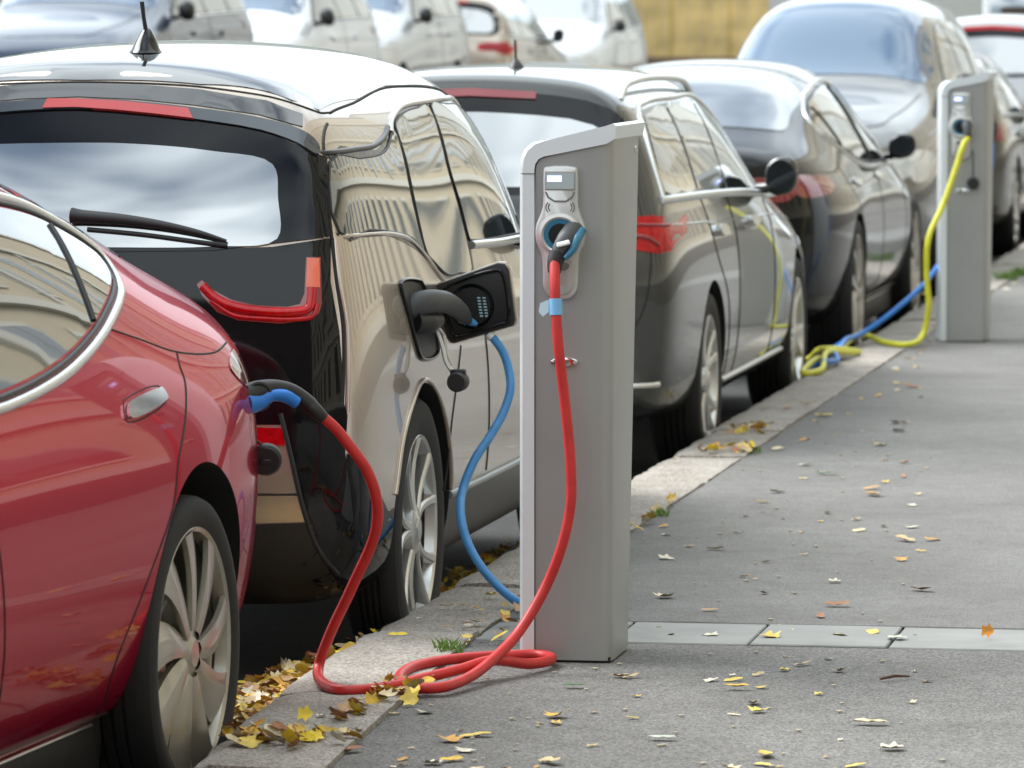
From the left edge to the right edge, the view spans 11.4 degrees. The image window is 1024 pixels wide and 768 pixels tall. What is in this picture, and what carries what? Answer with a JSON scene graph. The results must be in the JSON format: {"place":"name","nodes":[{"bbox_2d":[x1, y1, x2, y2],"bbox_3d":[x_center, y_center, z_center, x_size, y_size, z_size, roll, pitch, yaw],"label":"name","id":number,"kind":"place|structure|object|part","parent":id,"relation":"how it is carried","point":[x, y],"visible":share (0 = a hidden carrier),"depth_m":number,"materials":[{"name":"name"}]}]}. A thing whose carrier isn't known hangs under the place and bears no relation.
{"place":"outdoors","nodes":[
{"label":"outdoors","id":0,"kind":"place"},
{"bbox_2d":[238,236,1023,691],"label":"road","id":1,"kind":"structure","parent":0,"point":[272,634],"depth_m":14.47,"materials":[{"name":"black asphalt"}]},
{"bbox_2d":[0,184,271,767],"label":"electric saloon","id":2,"kind":"object","parent":1,"relation":"on","point":[128,469],"visible":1,"depth_m":10.33,"materials":[{"name":"red paint"}]},
{"bbox_2d":[0,207,110,389],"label":"side window","id":3,"kind":"structure","parent":2,"relation":"in","point":[44,311],"depth_m":10.18,"materials":[{"name":"clear glass"}]},
{"bbox_2d":[0,184,121,257],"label":"rear window","id":4,"kind":"structure","parent":2,"relation":"in","point":[4,188],"depth_m":10.62,"materials":[{"name":"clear glass"}]},
{"bbox_2d":[0,1,519,641],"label":"electric compact","id":5,"kind":"object","parent":1,"relation":"on","point":[310,219],"visible":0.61,"depth_m":12.70,"materials":[{"name":"beige paint"}]},
{"bbox_2d":[0,110,330,251],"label":"rear window","id":6,"kind":"structure","parent":5,"relation":"in","point":[245,187],"depth_m":12.61,"materials":[{"name":"black glass"}]},
{"bbox_2d":[328,129,424,250],"bbox_3d":[-0.347,-0.479,13.037,0.102,0.319,0.944,1,4,10],"label":"quarter window","id":7,"kind":"structure","parent":5,"relation":"in","point":[367,193],"depth_m":12.95,"materials":[{"name":"clear glass"}]},
{"bbox_2d":[394,103,472,275],"bbox_3d":[-0.229,-0.519,13.810,0.157,0.471,0.735,1,4,10],"label":"rear door window","id":8,"kind":"structure","parent":5,"relation":"in","point":[439,217],"depth_m":13.79,"materials":[{"name":"clear glass"}]},
{"bbox_2d":[411,289,519,603],"bbox_3d":[-0.056,0.072,13.000,0.369,1.024,1.118,-1,4,-13],"label":"charging cable","id":9,"kind":"object","parent":5,"relation":"attached to","point":[427,305],"visible":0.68,"depth_m":13.25,"materials":[{"name":"blue plastic"}]},
{"bbox_2d":[430,101,519,240],"bbox_3d":[-0.089,-0.611,14.705,0.149,0.422,1.238,1,4,10],"label":"front door window","id":10,"kind":"structure","parent":5,"relation":"in","point":[488,211],"depth_m":14.46,"materials":[{"name":"clear glass"}]},
{"bbox_2d":[233,623,392,725],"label":"leaf litter","id":11,"kind":"object","parent":1,"relation":"on","point":[252,699],"visible":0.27,"depth_m":12.23,"materials":[{"name":"yellow plant"}]},
{"bbox_2d":[440,532,519,592],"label":"leaf litter","id":12,"kind":"object","parent":1,"relation":"on","point":[487,556],"visible":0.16,"depth_m":15.25,"materials":[{"name":"brown plant"}]},
{"bbox_2d":[412,40,806,462],"bbox_3d":[0.217,-0.584,20.410,1.753,1.587,4.838,1,4,10],"label":"estate car","id":13,"kind":"object","parent":1,"relation":"on","point":[720,297],"visible":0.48,"depth_m":18.67,"materials":[{"name":"grey paint"}]},
{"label":"rear window","id":14,"kind":"part","parent":13,"relation":"part of","materials":[{"name":"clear glass"}]},
{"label":"quarter window","id":15,"kind":"part","parent":13,"relation":"part of","materials":[{"name":"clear glass"}]},
{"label":"rear door window","id":16,"kind":"part","parent":13,"relation":"part of","materials":[{"name":"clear glass"}]},
{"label":"front door window","id":17,"kind":"part","parent":13,"relation":"part of","materials":[{"name":"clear glass"}]},
{"bbox_2d":[195,244,1023,767],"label":"kerb","id":18,"kind":"structure","parent":1,"relation":"on","point":[383,652],"depth_m":13.16,"materials":[{"name":"stone"}]},
{"bbox_2d":[216,718,362,747],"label":"leaf litter","id":19,"kind":"object","parent":18,"relation":"on","point":[246,737],"visible":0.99,"depth_m":10.65,"materials":[{"name":"yellow plant"}]},
{"bbox_2d":[297,704,311,721],"bbox_3d":[-0.443,0.705,10.952,0.032,0.042,0.007,1,-26,10],"label":"fallen leaf","id":20,"kind":"object","parent":18,"relation":"on","point":[305,713],"visible":1,"depth_m":10.95,"materials":[{"name":"yellow plant"}]},
{"bbox_2d":[387,632,406,634],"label":"fallen leaf","id":21,"kind":"object","parent":18,"relation":"on","point":[398,633],"visible":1,"depth_m":12.49,"materials":[{"name":"yellow plant"}]},
{"bbox_2d":[430,636,465,653],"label":"grass","id":22,"kind":"structure","parent":18,"relation":"on","point":[444,645],"depth_m":12.20,"materials":[{"name":"green plant"}]},
{"bbox_2d":[287,492,675,746],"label":"leaf litter","id":23,"kind":"object","parent":18,"relation":"on","point":[353,705],"visible":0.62,"depth_m":11.12,"materials":[{"name":"plant"}]},
{"bbox_2d":[462,420,773,643],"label":"leaf litter","id":24,"kind":"object","parent":18,"relation":"on","point":[745,446],"visible":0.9,"depth_m":17.84,"materials":[{"name":"plant"}]},
{"bbox_2d":[992,266,1023,279],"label":"grass","id":25,"kind":"structure","parent":18,"relation":"on","point":[1016,271],"depth_m":29.78,"materials":[{"name":"green plant"}]},
{"bbox_2d":[631,59,921,355],"bbox_3d":[1.089,-0.928,26.111,1.794,1.464,4.965,1,4,10],"label":"electric saloon","id":26,"kind":"object","parent":1,"relation":"on","point":[848,206],"visible":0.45,"depth_m":24.61,"materials":[{"name":"black paint"}]},
{"bbox_2d":[644,67,800,130],"bbox_3d":[0.830,-1.367,24.583,1.069,0.299,1.078,1,4,10],"label":"rear window","id":27,"kind":"structure","parent":26,"relation":"in","point":[738,98],"depth_m":24.55,"materials":[{"name":"clear glass"}]},
{"bbox_2d":[809,85,884,159],"bbox_3d":[1.691,-1.312,25.802,0.231,0.385,2.561,1,4,10],"label":"side window","id":28,"kind":"structure","parent":26,"relation":"in","point":[824,101],"depth_m":25.41,"materials":[{"name":"clear glass"}]},
{"bbox_2d":[736,0,980,298],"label":"off roader","id":29,"kind":"object","parent":1,"relation":"on","point":[885,68],"visible":0.26,"depth_m":31.20,"materials":[{"name":"silver metal"}]},
{"bbox_2d":[935,23,960,80],"bbox_3d":[2.693,-2.022,31.809,0.180,0.444,1.010,1,4,10],"label":"front door window","id":30,"kind":"structure","parent":29,"relation":"in","point":[949,65],"depth_m":31.84,"materials":[{"name":"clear glass"}]},
{"bbox_2d":[940,21,972,74],"bbox_3d":[2.838,-2.102,32.648,0.173,0.425,0.900,1,4,10],"label":"rear door window","id":31,"kind":"structure","parent":29,"relation":"in","point":[950,32],"depth_m":32.60,"materials":[{"name":"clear glass"}]},
{"bbox_2d":[953,22,980,74],"bbox_3d":[2.975,-2.165,33.424,0.158,0.392,0.821,1,4,10],"label":"quarter window","id":32,"kind":"structure","parent":29,"relation":"in","point":[967,46],"depth_m":33.33,"materials":[{"name":"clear glass"}]},
{"bbox_2d":[956,14,1023,105],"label":"parked car","id":33,"kind":"object","parent":1,"relation":"on","point":[998,39],"visible":0.05,"depth_m":42.03,"materials":[{"name":"red paint"}]},
{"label":"rear window","id":34,"kind":"part","parent":33,"relation":"part of","materials":[{"name":"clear glass"}]},
{"bbox_2d":[974,52,1023,254],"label":"parked car","id":35,"kind":"object","parent":1,"relation":"on","point":[1008,204],"visible":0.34,"depth_m":35.86,"materials":[{"name":"grey metal"}]},
{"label":"quarter window","id":36,"kind":"part","parent":35,"relation":"part of","materials":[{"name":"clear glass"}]},
{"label":"rear door window","id":37,"kind":"part","parent":35,"relation":"part of","materials":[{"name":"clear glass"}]},
{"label":"front door window","id":38,"kind":"part","parent":35,"relation":"part of","materials":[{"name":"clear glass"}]},
{"bbox_2d":[330,640,1023,767],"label":"pavement","id":39,"kind":"structure","parent":0,"point":[967,711],"depth_m":11.19,"materials":[{"name":"grey asphalt"}]},
{"bbox_2d":[345,745,360,750],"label":"fallen leaf","id":40,"kind":"object","parent":39,"relation":"on","point":[352,747],"visible":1,"depth_m":10.59,"materials":[{"name":"brown plant"}]},
{"bbox_2d":[371,672,434,704],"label":"leaf litter","id":41,"kind":"object","parent":39,"relation":"on","point":[407,692],"visible":1,"depth_m":11.38,"materials":[{"name":"yellow plant"}]},
{"bbox_2d":[422,759,442,762],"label":"fallen leaf","id":42,"kind":"object","parent":39,"relation":"on","point":[431,761],"visible":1,"depth_m":10.40,"materials":[{"name":"grey plant"}]},
{"bbox_2d":[438,734,463,740],"bbox_3d":[-0.130,0.742,10.737,0.063,0.012,0.049,0,10,-27],"label":"fallen leaf","id":43,"kind":"object","parent":39,"relation":"on","point":[451,738],"visible":1,"depth_m":10.74,"materials":[{"name":"orange plant"}]},
{"bbox_2d":[439,755,462,759],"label":"fallen leaf","id":44,"kind":"object","parent":39,"relation":"on","point":[455,757],"visible":1,"depth_m":10.46,"materials":[{"name":"yellow plant"}]},
{"bbox_2d":[455,747,474,751],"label":"fallen leaf","id":45,"kind":"object","parent":39,"relation":"on","point":[464,749],"visible":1,"depth_m":10.60,"materials":[{"name":"white plant"}]},
{"bbox_2d":[460,732,490,735],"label":"fallen leaf","id":46,"kind":"object","parent":39,"relation":"on","point":[470,734],"visible":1,"depth_m":10.82,"materials":[{"name":"yellow plant"}]},
{"bbox_2d":[538,756,560,761],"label":"fallen leaf","id":47,"kind":"object","parent":39,"relation":"on","point":[548,759],"visible":1,"depth_m":10.44,"materials":[{"name":"beige plant"}]},
{"bbox_2d":[545,709,567,715],"bbox_3d":[0.096,0.713,11.112,0.063,0.015,0.049,-7,1,21],"label":"fallen leaf","id":48,"kind":"object","parent":39,"relation":"on","point":[552,714],"visible":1,"depth_m":11.11,"materials":[{"name":"yellow plant"}]},
{"bbox_2d":[563,683,585,684],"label":"fallen leaf","id":49,"kind":"object","parent":39,"relation":"on","point":[574,684],"visible":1,"depth_m":11.60,"materials":[{"name":"green plant"}]},
{"bbox_2d":[520,120,644,661],"bbox_3d":[0.152,0.007,12.242,0.262,1.268,0.481,1,4,10],"label":"charging post","id":50,"kind":"object","parent":39,"relation":"on","point":[587,180],"visible":0.98,"depth_m":12.04,"materials":[{"name":"white metal"}]},
{"bbox_2d":[248,222,585,694],"bbox_3d":[-0.206,0.159,11.660,0.356,1.038,1.036,3,5,33],"label":"charging cable","id":51,"kind":"object","parent":50,"relation":"attached to","point":[469,667],"visible":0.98,"depth_m":11.69,"materials":[{"name":"red plastic"}]},
{"bbox_2d":[648,735,673,736],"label":"fallen leaf","id":52,"kind":"object","parent":39,"relation":"on","point":[661,735],"visible":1,"depth_m":10.77,"materials":[{"name":"white plant"}]},
{"bbox_2d":[702,677,718,681],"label":"fallen leaf","id":53,"kind":"object","parent":39,"relation":"on","point":[708,679],"visible":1,"depth_m":11.73,"materials":[{"name":"white plant"}]},
{"bbox_2d":[720,764,740,767],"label":"fallen leaf","id":54,"kind":"object","parent":39,"relation":"on","point":[730,766],"visible":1,"depth_m":10.34,"materials":[{"name":"beige plant"}]},
{"bbox_2d":[724,677,742,680],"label":"fallen leaf","id":55,"kind":"object","parent":39,"relation":"on","point":[731,679],"visible":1,"depth_m":11.73,"materials":[{"name":"yellow plant"}]},
{"bbox_2d":[723,683,748,686],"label":"fallen leaf","id":56,"kind":"object","parent":39,"relation":"on","point":[741,684],"visible":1,"depth_m":11.57,"materials":[{"name":"yellow plant"}]},
{"bbox_2d":[748,706,766,710],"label":"fallen leaf","id":57,"kind":"object","parent":39,"relation":"on","point":[755,708],"visible":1,"depth_m":11.20,"materials":[{"name":"yellow plant"}]},
{"bbox_2d":[755,762,770,764],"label":"fallen leaf","id":58,"kind":"object","parent":39,"relation":"on","point":[763,763],"visible":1,"depth_m":10.40,"materials":[{"name":"yellow plant"}]},
{"bbox_2d":[758,750,771,754],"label":"fallen leaf","id":59,"kind":"object","parent":39,"relation":"on","point":[764,752],"visible":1,"depth_m":10.54,"materials":[{"name":"yellow plant"}]},
{"bbox_2d":[853,718,887,721],"bbox_3d":[0.771,0.722,10.995,0.077,0.006,0.033,1,4,10],"label":"fallen leaf","id":60,"kind":"object","parent":39,"relation":"on","point":[869,720],"visible":1,"depth_m":11.00,"materials":[{"name":"beige plant"}]},
{"bbox_2d":[881,741,903,747],"bbox_3d":[0.789,0.750,10.617,0.049,0.012,0.063,1,4,1],"label":"fallen leaf","id":61,"kind":"object","parent":39,"relation":"on","point":[893,745],"visible":1,"depth_m":10.63,"materials":[{"name":"white plant"}]},
{"bbox_2d":[879,674,909,679],"bbox_3d":[0.877,0.670,11.734,0.085,0.011,0.007,-3,5,-34],"label":"twig","id":62,"kind":"object","parent":39,"relation":"on","point":[890,676],"visible":1,"depth_m":11.73,"materials":[{"name":"brown wood"}]},
{"bbox_2d":[470,620,904,648],"bbox_3d":[3.571,0.706,12.098,7.460,0.094,0.500,1,4,10],"label":"pavement bed","id":63,"kind":"object","parent":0,"point":[748,645],"visible":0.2,"depth_m":12.68,"materials":[{"name":"grey concrete"}]},
{"bbox_2d":[475,619,1023,651],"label":"paver strip","id":64,"kind":"object","parent":63,"relation":"on","point":[825,636],"visible":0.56,"depth_m":12.56,"materials":[{"name":"concrete"}]},
{"bbox_2d":[705,631,717,634],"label":"fallen leaf","id":65,"kind":"object","parent":64,"relation":"on","point":[714,633],"visible":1,"depth_m":12.59,"materials":[{"name":"white plant"}]},
{"bbox_2d":[760,630,780,637],"bbox_3d":[0.633,0.613,12.529,0.063,0.013,0.049,-10,14,-40],"label":"fallen leaf","id":66,"kind":"object","parent":64,"relation":"on","point":[771,634],"visible":1,"depth_m":12.54,"materials":[{"name":"yellow plant"}]},
{"bbox_2d":[866,629,878,633],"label":"fallen leaf","id":67,"kind":"object","parent":64,"relation":"on","point":[871,631],"visible":1,"depth_m":12.64,"materials":[{"name":"yellow plant"}]},
{"bbox_2d":[888,634,906,637],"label":"fallen leaf","id":68,"kind":"object","parent":64,"relation":"on","point":[897,636],"visible":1,"depth_m":12.51,"materials":[{"name":"white plant"}]},
{"bbox_2d":[981,623,993,637],"bbox_3d":[1.160,0.602,12.489,0.030,0.039,0.008,1,-16,10],"label":"fallen leaf","id":69,"kind":"object","parent":64,"relation":"on","point":[988,630],"visible":1,"depth_m":12.49,"materials":[{"name":"orange plant"}]},
{"bbox_2d":[512,618,1023,628],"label":"joint line","id":70,"kind":"object","parent":63,"relation":"on","point":[813,624],"visible":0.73,"depth_m":12.80,"materials":[{"name":"grey"}]},
{"bbox_2d":[501,276,1023,629],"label":"pavement","id":71,"kind":"structure","parent":0,"point":[964,417],"depth_m":15.65,"materials":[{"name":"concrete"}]},
{"bbox_2d":[376,442,946,767],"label":"fallen leaves","id":72,"kind":"object","parent":71,"relation":"on","point":[625,709],"visible":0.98,"depth_m":11.66,"materials":[{"name":"beige plant"}]},
{"bbox_2d":[654,593,673,596],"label":"fallen leaf","id":73,"kind":"object","parent":71,"relation":"on","point":[663,595],"visible":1,"depth_m":13.40,"materials":[{"name":"beige plant"}]},
{"bbox_2d":[658,554,673,558],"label":"fallen leaf","id":74,"kind":"object","parent":71,"relation":"on","point":[665,556],"visible":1,"depth_m":14.39,"materials":[{"name":"white plant"}]},
{"bbox_2d":[650,445,761,516],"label":"grass","id":75,"kind":"structure","parent":71,"relation":"on","point":[658,512],"depth_m":15.62,"materials":[{"name":"plant"}]},
{"bbox_2d":[824,601,849,604],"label":"fallen leaf","id":76,"kind":"object","parent":71,"relation":"on","point":[836,603],"visible":1,"depth_m":13.22,"materials":[{"name":"plant"}]},
{"bbox_2d":[864,485,878,488],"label":"fallen leaf","id":77,"kind":"object","parent":71,"relation":"on","point":[872,486],"visible":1,"depth_m":16.53,"materials":[{"name":"plant"}]},
{"bbox_2d":[895,534,914,540],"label":"fallen leaf","id":78,"kind":"object","parent":71,"relation":"on","point":[904,537],"visible":1,"depth_m":14.88,"materials":[{"name":"yellow plant"}]},
{"bbox_2d":[902,383,917,386],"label":"fallen leaf","id":79,"kind":"object","parent":71,"relation":"on","point":[906,384],"visible":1,"depth_m":21.06,"materials":[{"name":"plant"}]},
{"bbox_2d":[913,587,931,589],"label":"fallen leaf","id":80,"kind":"object","parent":71,"relation":"on","point":[921,588],"visible":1,"depth_m":13.56,"materials":[{"name":"plant"}]},
{"bbox_2d":[936,71,996,341],"bbox_3d":[2.141,-0.846,24.224,0.262,1.268,0.481,1,4,10],"label":"charging post","id":81,"kind":"object","parent":71,"relation":"on","point":[963,273],"visible":0.99,"depth_m":24.02,"materials":[{"name":"white metal"}]},
{"bbox_2d":[799,120,979,375],"bbox_3d":[1.429,-0.634,22.918,0.637,1.057,2.584,2,4,21],"label":"charging cable","id":82,"kind":"object","parent":81,"relation":"attached to","point":[973,183],"visible":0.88,"depth_m":23.73,"materials":[{"name":"yellow plastic"}]},
{"bbox_2d":[808,121,997,369],"bbox_3d":[1.499,-0.616,23.517,0.770,1.141,2.966,1,4,20],"label":"charging cable","id":83,"kind":"object","parent":81,"relation":"attached to","point":[836,359],"visible":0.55,"depth_m":23.86,"materials":[{"name":"blue plastic"}]},
{"bbox_2d":[983,0,1023,14],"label":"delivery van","id":84,"kind":"object","parent":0,"point":[1003,6],"depth_m":50.27,"materials":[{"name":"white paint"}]},
{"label":"rear window","id":85,"kind":"part","parent":84,"relation":"part of","materials":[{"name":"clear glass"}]},
{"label":"parking area","id":86,"kind":"structure","parent":0,"visible":0},
{"bbox_2d":[0,0,253,57],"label":"parked car","id":87,"kind":"object","parent":86,"relation":"on","point":[27,26],"visible":0.24,"depth_m":39.26,"materials":[{"name":"grey paint"}]},
{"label":"front door window","id":88,"kind":"part","parent":87,"relation":"part of","materials":[{"name":"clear glass"}]},
{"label":"rear door window","id":89,"kind":"part","parent":87,"relation":"part of","materials":[{"name":"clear glass"}]},
{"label":"quarter window","id":90,"kind":"part","parent":87,"relation":"part of","materials":[{"name":"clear glass"}]},
{"bbox_2d":[243,0,379,58],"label":"parked car","id":91,"kind":"object","parent":86,"relation":"on","point":[349,26],"visible":0.16,"depth_m":44.97,"materials":[{"name":"white paint"}]},
{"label":"front door window","id":92,"kind":"part","parent":91,"relation":"part of","materials":[{"name":"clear glass"}]},
{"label":"rear door window","id":93,"kind":"part","parent":91,"relation":"part of","materials":[{"name":"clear glass"}]},
{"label":"quarter window","id":94,"kind":"part","parent":91,"relation":"part of","materials":[{"name":"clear glass"}]},
{"bbox_2d":[367,0,468,70],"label":"parked car","id":95,"kind":"object","parent":86,"relation":"on","point":[414,35],"visible":0.16,"depth_m":49.86,"materials":[{"name":"grey paint"}]},
{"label":"front door window","id":96,"kind":"part","parent":95,"relation":"part of","materials":[{"name":"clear glass"}]},
{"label":"rear door window","id":97,"kind":"part","parent":95,"relation":"part of","materials":[{"name":"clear glass"}]},
{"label":"quarter window","id":98,"kind":"part","parent":95,"relation":"part of","materials":[{"name":"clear glass"}]},
{"bbox_2d":[457,0,569,64],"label":"parked car","id":99,"kind":"object","parent":86,"relation":"on","point":[496,29],"visible":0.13,"depth_m":54.88,"materials":[{"name":"beige paint"}]},
{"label":"rear window","id":100,"kind":"part","parent":99,"relation":"part of","materials":[{"name":"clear glass"}]},
{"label":"quarter window","id":101,"kind":"part","parent":99,"relation":"part of","materials":[{"name":"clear glass"}]},
{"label":"rear door window","id":102,"kind":"part","parent":99,"relation":"part of","materials":[{"name":"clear glass"}]},
{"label":"front door window","id":103,"kind":"part","parent":99,"relation":"part of","materials":[{"name":"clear glass"}]},
{"bbox_2d":[518,0,646,68],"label":"parked car","id":104,"kind":"object","parent":86,"relation":"on","point":[605,32],"visible":0.27,"depth_m":63.07,"materials":[{"name":"white paint"}]},
{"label":"front door window","id":105,"kind":"part","parent":104,"relation":"part of","materials":[{"name":"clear glass"}]},
{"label":"rear door window","id":106,"kind":"part","parent":104,"relation":"part of","materials":[{"name":"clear glass"}]},
{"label":"quarter window","id":107,"kind":"part","parent":104,"relation":"part of","materials":[{"name":"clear glass"}]},
{"label":"ground","id":108,"kind":"structure","parent":0,"visible":0},
{"bbox_2d":[632,0,768,63],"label":"wooden hoarding","id":109,"kind":"object","parent":108,"relation":"on","point":[667,28],"visible":0.45,"depth_m":130.78,"materials":[{"name":"yellow wood"}]},
{"bbox_2d":[633,0,982,56],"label":"apartment building","id":110,"kind":"structure","parent":108,"relation":"on","point":[959,8],"depth_m":149.63,"materials":[{"name":"beige"}]}
]}

